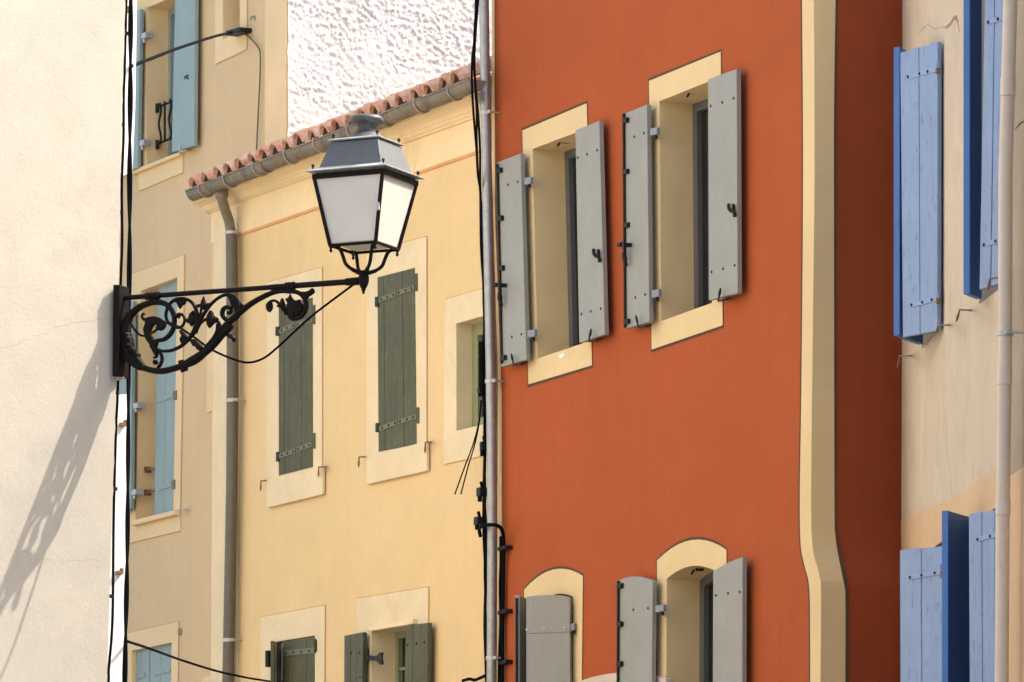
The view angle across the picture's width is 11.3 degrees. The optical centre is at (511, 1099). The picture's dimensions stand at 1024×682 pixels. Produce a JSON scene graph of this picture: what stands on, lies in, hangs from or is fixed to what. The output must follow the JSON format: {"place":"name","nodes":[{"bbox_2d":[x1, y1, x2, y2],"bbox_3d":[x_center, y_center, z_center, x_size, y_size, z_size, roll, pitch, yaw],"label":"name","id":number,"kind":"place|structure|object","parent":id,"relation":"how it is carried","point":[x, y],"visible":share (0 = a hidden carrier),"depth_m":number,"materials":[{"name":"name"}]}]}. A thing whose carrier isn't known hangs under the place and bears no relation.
{"place":"outdoors","nodes":[
{"label":"outdoors","id":0,"kind":"place"},
{"label":"ground","id":1,"kind":"structure","parent":0,"visible":0},
{"bbox_2d":[0,0,136,681],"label":"townhouse","id":2,"kind":"structure","parent":1,"relation":"on","point":[61,80],"depth_m":27.50,"materials":[{"name":"white paint"}]},
{"bbox_2d":[107,0,127,681],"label":"wall cable","id":3,"kind":"object","parent":2,"relation":"attached to","point":[117,384],"depth_m":27.77,"materials":[{"name":"rubber"}]},
{"bbox_2d":[122,0,132,681],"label":"wall cable","id":4,"kind":"object","parent":2,"relation":"attached to","point":[130,284],"depth_m":27.77,"materials":[{"name":"rubber"}]},
{"bbox_2d":[124,0,132,681],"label":"wall cable","id":5,"kind":"object","parent":2,"relation":"attached to","point":[127,449],"depth_m":27.77,"materials":[{"name":"rubber"}]},
{"bbox_2d":[113,114,424,380],"bbox_3d":[-1.334,-4.506,27.360,1.719,1.306,0.467,0,0,25],"label":"street lamp","id":6,"kind":"object","parent":2,"relation":"attached to","point":[365,182],"visible":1,"depth_m":27.10,"materials":[{"name":"metal"}]},
{"bbox_2d":[116,0,491,681],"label":"townhouse","id":7,"kind":"structure","parent":1,"relation":"on","point":[196,104],"depth_m":42.88,"materials":[{"name":"beige paint"}]},
{"bbox_2d":[127,621,178,681],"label":"window","id":8,"kind":"structure","parent":7,"relation":"in","point":[164,634],"depth_m":43.66,"materials":[{"name":"beige paint"}]},
{"bbox_2d":[132,0,183,190],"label":"window","id":9,"kind":"structure","parent":7,"relation":"in","point":[159,164],"depth_m":43.86,"materials":[{"name":"beige paint"}]},
{"bbox_2d":[130,254,185,542],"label":"window","id":10,"kind":"structure","parent":7,"relation":"in","point":[144,525],"depth_m":43.98,"materials":[{"name":"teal paint"}]},
{"bbox_2d":[215,0,247,64],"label":"window","id":11,"kind":"structure","parent":7,"relation":"in","point":[229,14],"depth_m":42.37,"materials":[{"name":"beige paint"}]},
{"bbox_2d":[226,27,251,36],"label":"cable bracket","id":12,"kind":"object","parent":7,"relation":"attached to","point":[239,31],"visible":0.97,"depth_m":41.85,"materials":[{"name":"black metal"}]},
{"bbox_2d":[132,31,232,67],"bbox_3d":[-2.182,-7.098,34.841,0.067,3.116,14.127,0,0,-1],"label":"overhead cable","id":13,"kind":"object","parent":12,"relation":"hanging from","point":[177,48],"visible":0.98,"depth_m":33.81,"materials":[{"name":"rubber"}]},
{"bbox_2d":[244,33,260,148],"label":"wall cable","id":14,"kind":"object","parent":7,"relation":"attached to","point":[252,40],"depth_m":41.65,"materials":[{"name":"black rubber"}]},
{"bbox_2d":[188,56,505,681],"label":"townhouse","id":15,"kind":"structure","parent":1,"relation":"on","point":[360,549],"depth_m":39.05,"materials":[{"name":"yellow paint"}]},
{"bbox_2d":[127,640,270,681],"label":"overhead cable","id":16,"kind":"object","parent":15,"relation":"hanging from","point":[173,657],"visible":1,"depth_m":33.61,"materials":[{"name":"rubber"}]},
{"bbox_2d":[215,189,245,681],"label":"downpipe","id":17,"kind":"object","parent":15,"relation":"attached to","point":[232,402],"visible":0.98,"depth_m":40.90,"materials":[{"name":"grey metal"}]},
{"bbox_2d":[260,266,325,507],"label":"window","id":18,"kind":"structure","parent":15,"relation":"in","point":[307,483],"depth_m":40.06,"materials":[{"name":"paint"}]},
{"bbox_2d":[261,604,325,681],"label":"window","id":19,"kind":"structure","parent":15,"relation":"in","point":[311,621],"depth_m":40.13,"materials":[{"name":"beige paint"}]},
{"bbox_2d":[185,78,485,200],"bbox_3d":[-1.341,-7.204,38.994,0.269,0.132,4.971,0,0,-27],"label":"gutter","id":20,"kind":"object","parent":15,"relation":"attached to","point":[457,91],"visible":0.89,"depth_m":39.02,"materials":[{"name":"metal"}]},
{"bbox_2d":[357,586,428,681],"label":"window","id":21,"kind":"structure","parent":15,"relation":"in","point":[385,617],"depth_m":38.87,"materials":[{"name":"beige paint"}]},
{"bbox_2d":[358,236,430,484],"bbox_3d":[-0.816,-5.505,38.466,0.246,1.771,1.267,0,0,-27],"label":"window","id":22,"kind":"structure","parent":15,"relation":"in","point":[391,464],"depth_m":38.43,"materials":[{"name":"paint"}]},
{"bbox_2d":[444,288,486,463],"bbox_3d":[-0.258,-5.242,37.537,0.194,1.216,0.694,0,0,-27],"label":"window","id":23,"kind":"structure","parent":15,"relation":"in","point":[463,312],"depth_m":37.64,"materials":[{"name":"beige paint"}]},
{"bbox_2d":[474,511,481,529],"bbox_3d":[-0.233,-4.162,37.157,0.070,0.135,0.063,0,0,-27],"label":"junction box","id":24,"kind":"object","parent":15,"relation":"attached to","point":[477,520],"visible":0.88,"depth_m":37.13,"materials":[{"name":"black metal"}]},
{"bbox_2d":[476,481,486,501],"bbox_3d":[-0.213,-4.365,37.119,0.070,0.147,0.062,0,0,-27],"label":"junction box","id":25,"kind":"object","parent":15,"relation":"attached to","point":[480,492],"visible":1,"depth_m":37.10,"materials":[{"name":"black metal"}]},
{"bbox_2d":[480,436,486,455],"bbox_3d":[-0.198,-4.689,37.090,0.070,0.147,0.048,0,0,-27],"label":"junction box","id":26,"kind":"object","parent":15,"relation":"attached to","point":[483,447],"visible":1,"depth_m":37.06,"materials":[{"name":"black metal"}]},
{"bbox_2d":[492,0,901,681],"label":"townhouse","id":27,"kind":"structure","parent":1,"relation":"on","point":[698,418],"depth_m":34.57,"materials":[{"name":"paint"}]},
{"bbox_2d":[479,0,505,681],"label":"downpipe","id":28,"kind":"object","parent":27,"relation":"attached to","point":[491,381],"visible":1,"depth_m":36.95,"materials":[{"name":"metal"}]},
{"bbox_2d":[471,45,485,681],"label":"wall cable","id":29,"kind":"object","parent":28,"relation":"attached to","point":[473,110],"depth_m":37.11,"materials":[{"name":"rubber"}]},
{"bbox_2d":[478,341,483,395],"bbox_3d":[-0.219,-5.242,37.087,0.040,0.407,0.119,0,0,-8],"label":"cable coil","id":30,"kind":"object","parent":29,"relation":"hanging from","point":[481,365],"visible":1,"depth_m":37.04,"materials":[{"name":"rubber"}]},
{"bbox_2d":[454,400,480,494],"bbox_3d":[-0.318,-4.692,37.212,0.010,0.635,0.423,0,0,-27],"label":"hanging wire","id":31,"kind":"object","parent":30,"relation":"hanging from","point":[468,456],"visible":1,"depth_m":37.21,"materials":[{"name":"rubber"}]},
{"bbox_2d":[460,400,481,493],"bbox_3d":[-0.294,-4.687,37.166,0.010,0.644,0.336,0,0,-27],"label":"hanging wire","id":32,"kind":"object","parent":30,"relation":"hanging from","point":[473,447],"visible":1,"depth_m":37.13,"materials":[{"name":"rubber"}]},
{"bbox_2d":[473,0,486,681],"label":"wall cable","id":33,"kind":"object","parent":28,"relation":"attached to","point":[483,326],"depth_m":37.05,"materials":[{"name":"rubber"}]},
{"bbox_2d":[475,0,486,627],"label":"wall cable","id":34,"kind":"object","parent":28,"relation":"attached to","point":[478,117],"depth_m":36.89,"materials":[{"name":"rubber"}]},
{"bbox_2d":[461,674,485,681],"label":"wall cable","id":35,"kind":"object","parent":34,"relation":"attached to","point":[474,679],"depth_m":37.11,"materials":[{"name":"rubber"}]},
{"bbox_2d":[477,523,505,681],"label":"conduit","id":36,"kind":"object","parent":28,"relation":"attached to","point":[500,527],"visible":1,"depth_m":36.91,"materials":[{"name":"plastic"}]},
{"bbox_2d":[498,536,501,681],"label":"wall cable","id":37,"kind":"object","parent":27,"relation":"attached to","point":[500,572],"depth_m":36.95,"materials":[{"name":"rubber"}]},
{"bbox_2d":[498,609,512,614],"bbox_3d":[-0.049,-3.480,36.888,0.060,0.032,0.129,0,0,-27],"label":"cable clip","id":38,"kind":"object","parent":27,"relation":"attached to","point":[505,611],"visible":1,"depth_m":36.84,"materials":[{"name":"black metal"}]},
{"bbox_2d":[498,545,512,550],"bbox_3d":[-0.049,-3.934,36.888,0.060,0.030,0.129,0,0,-27],"label":"cable clip","id":39,"kind":"object","parent":27,"relation":"attached to","point":[506,547],"visible":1,"depth_m":36.84,"materials":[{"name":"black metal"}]},
{"bbox_2d":[498,659,512,665],"bbox_3d":[-0.049,-3.119,36.888,0.060,0.033,0.129,0,0,-27],"label":"cable clip","id":40,"kind":"object","parent":27,"relation":"attached to","point":[505,662],"visible":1,"depth_m":36.84,"materials":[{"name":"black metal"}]},
{"bbox_2d":[523,566,583,681],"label":"window","id":41,"kind":"structure","parent":27,"relation":"in","point":[559,580],"depth_m":36.06,"materials":[{"name":"paint"}]},
{"bbox_2d":[522,101,592,386],"bbox_3d":[0.448,-5.983,36.306,0.322,1.874,1.080,0,0,-27],"label":"window","id":42,"kind":"structure","parent":27,"relation":"in","point":[549,143],"depth_m":36.57,"materials":[{"name":"paint"}]},
{"bbox_2d":[648,49,722,351],"bbox_3d":[1.296,-5.996,34.648,0.316,1.876,1.040,0,0,-27],"label":"window","id":43,"kind":"structure","parent":27,"relation":"in","point":[678,96],"depth_m":34.92,"materials":[{"name":"paint"}]},
{"bbox_2d":[656,537,726,681],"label":"window","id":44,"kind":"structure","parent":27,"relation":"in","point":[684,571],"depth_m":34.85,"materials":[{"name":"paint"}]},
{"bbox_2d":[894,0,1002,681],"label":"townhouse","id":45,"kind":"structure","parent":1,"relation":"on","point":[947,66],"depth_m":31.55,"materials":[{"name":"beige paint"}]},
{"bbox_2d":[922,331,938,347],"bbox_3d":[2.708,-5.636,32.278,0.200,1.807,0.790,0,0,-5],"label":"window","id":46,"kind":"structure","parent":45,"relation":"in","point":[926,337],"depth_m":32.61,"materials":[{"name":"beige paint"}]},
{"bbox_2d":[979,0,997,303],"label":"window","id":47,"kind":"structure","parent":45,"relation":"in","point":[986,293],"depth_m":30.51,"materials":[{"name":"beige paint"}]},
{"bbox_2d":[1009,0,1023,681],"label":"townhouse","id":48,"kind":"structure","parent":1,"relation":"on","point":[1016,614],"depth_m":28.95,"materials":[{"name":"grey paint"}]},
{"bbox_2d":[995,0,1023,681],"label":"downpipe","id":49,"kind":"object","parent":48,"relation":"attached to","point":[1005,332],"visible":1,"depth_m":28.73,"materials":[{"name":"beige metal"}]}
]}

